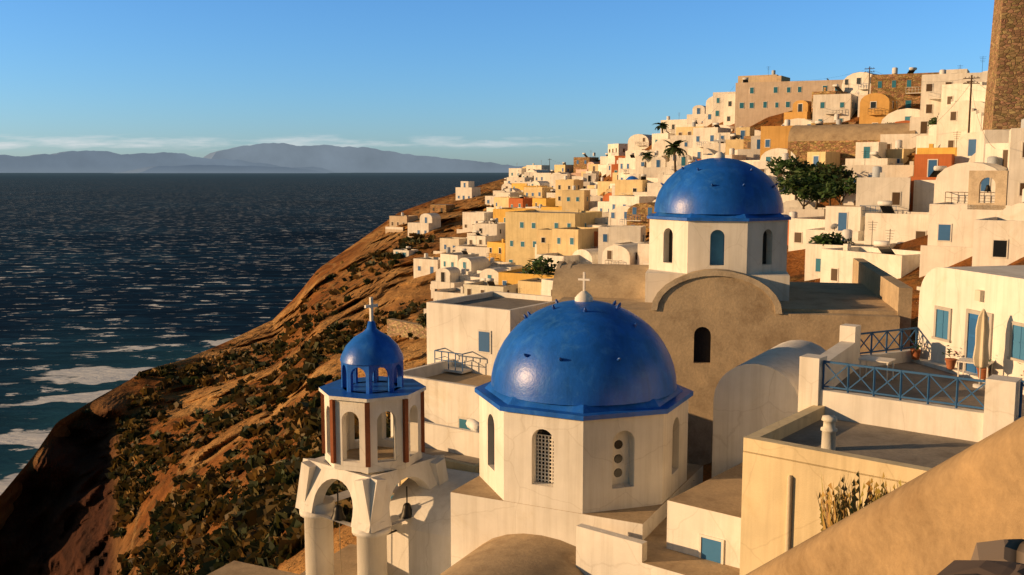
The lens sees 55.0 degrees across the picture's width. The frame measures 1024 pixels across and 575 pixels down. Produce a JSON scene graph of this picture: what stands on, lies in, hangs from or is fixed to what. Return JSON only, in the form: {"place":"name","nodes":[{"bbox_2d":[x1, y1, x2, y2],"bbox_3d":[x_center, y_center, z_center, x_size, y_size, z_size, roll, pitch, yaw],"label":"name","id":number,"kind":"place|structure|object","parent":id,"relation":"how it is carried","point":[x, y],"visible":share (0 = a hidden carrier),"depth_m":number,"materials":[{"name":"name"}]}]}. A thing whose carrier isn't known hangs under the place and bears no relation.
{"place":"outdoors","nodes":[
{"label":"outdoors","id":0,"kind":"place"},
{"bbox_2d":[0,150,343,172],"bbox_3d":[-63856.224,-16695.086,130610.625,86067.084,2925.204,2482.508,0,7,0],"label":"island","id":1,"kind":"structure","parent":0,"point":[86,161],"depth_m":130945.95,"materials":[{"name":"grey stone"}]},
{"bbox_2d":[119,165,324,172],"bbox_3d":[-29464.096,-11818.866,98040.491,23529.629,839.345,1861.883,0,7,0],"label":"island","id":2,"kind":"structure","parent":0,"point":[206,169],"depth_m":98371.54,"materials":[{"name":"grey stone"}]},
{"bbox_2d":[0,139,492,146],"bbox_3d":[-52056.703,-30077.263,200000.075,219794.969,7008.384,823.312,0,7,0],"label":"cloud","id":3,"kind":"structure","parent":0,"point":[10,144],"depth_m":200000.00,"materials":[{"name":"white"}]},
{"bbox_2d":[0,173,508,494],"bbox_3d":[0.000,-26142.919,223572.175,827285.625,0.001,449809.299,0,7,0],"label":"sea","id":4,"kind":"structure","parent":0,"point":[109,282],"depth_m":1327.20,"materials":[{"name":"liquid"}]},
{"bbox_2d":[203,143,550,172],"bbox_3d":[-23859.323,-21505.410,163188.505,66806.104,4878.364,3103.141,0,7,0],"label":"island","id":5,"kind":"structure","parent":0,"point":[348,159],"depth_m":163745.30,"materials":[{"name":"grey stone"}]},
{"bbox_2d":[0,0,993,169],"label":"sky","id":6,"kind":"structure","parent":0,"point":[560,81],"materials":[{"name":"blue"}]},
{"bbox_2d":[0,104,1023,574],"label":"terrain","id":7,"kind":"structure","parent":0,"point":[58,506],"depth_m":171.01,"materials":[{"name":"brown soil"}]},
{"bbox_2d":[83,232,435,574],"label":"hillside scrub","id":8,"kind":"object","parent":7,"relation":"on","point":[268,513],"visible":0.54,"depth_m":125.38,"materials":[{"name":"green plant"}]},
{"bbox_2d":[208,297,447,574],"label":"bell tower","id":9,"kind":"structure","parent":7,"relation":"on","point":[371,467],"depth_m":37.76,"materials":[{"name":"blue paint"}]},
{"bbox_2d":[389,291,559,498],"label":"houses","id":10,"kind":"structure","parent":7,"relation":"on","point":[467,335],"depth_m":50.52,"materials":[{"name":"white paint"}]},
{"bbox_2d":[338,272,702,574],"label":"domed church","id":11,"kind":"structure","parent":7,"relation":"on","point":[584,396],"depth_m":34.00,"materials":[{"name":"paint"}]},
{"bbox_2d":[639,122,687,172],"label":"palm trees","id":12,"kind":"object","parent":7,"relation":"on","point":[674,148],"visible":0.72,"depth_m":190.04,"materials":[{"name":"green plant"}]},
{"bbox_2d":[416,114,938,327],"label":"trees","id":13,"kind":"object","parent":7,"relation":"on","point":[818,181],"visible":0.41,"depth_m":114.11,"materials":[{"name":"green plant"}]},
{"bbox_2d":[385,0,1023,338],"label":"village houses","id":14,"kind":"structure","parent":7,"relation":"on","point":[958,197],"depth_m":141.41,"materials":[{"name":"white paint"}]},
{"bbox_2d":[552,133,912,464],"bbox_3d":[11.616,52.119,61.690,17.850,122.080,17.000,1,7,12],"label":"domed church","id":15,"kind":"structure","parent":7,"relation":"on","point":[711,294],"depth_m":50.34,"materials":[{"name":"paint"}]},
{"bbox_2d":[526,66,1023,181],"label":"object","id":16,"kind":"object","parent":7,"relation":"on","point":[971,93],"visible":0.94,"depth_m":108.81,"materials":[{"name":"green wood"}]},
{"bbox_2d":[576,265,1023,574],"bbox_3d":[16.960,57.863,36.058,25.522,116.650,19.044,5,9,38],"label":"terrace houses","id":17,"kind":"structure","parent":7,"relation":"on","point":[794,421],"depth_m":30.65,"materials":[{"name":"white paint"}]},
{"bbox_2d":[816,468,901,530],"bbox_3d":[4.989,3.266,14.079,1.493,1.612,1.157,0,7,0],"label":"dry grass tuft","id":18,"kind":"object","parent":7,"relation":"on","point":[827,516],"visible":0.39,"depth_m":13.79,"materials":[{"name":"brown plant"}]},
{"bbox_2d":[746,416,1023,574],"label":"parapet wall","id":19,"kind":"structure","parent":7,"relation":"on","point":[961,513],"depth_m":7.66,"materials":[{"name":"beige paint"}]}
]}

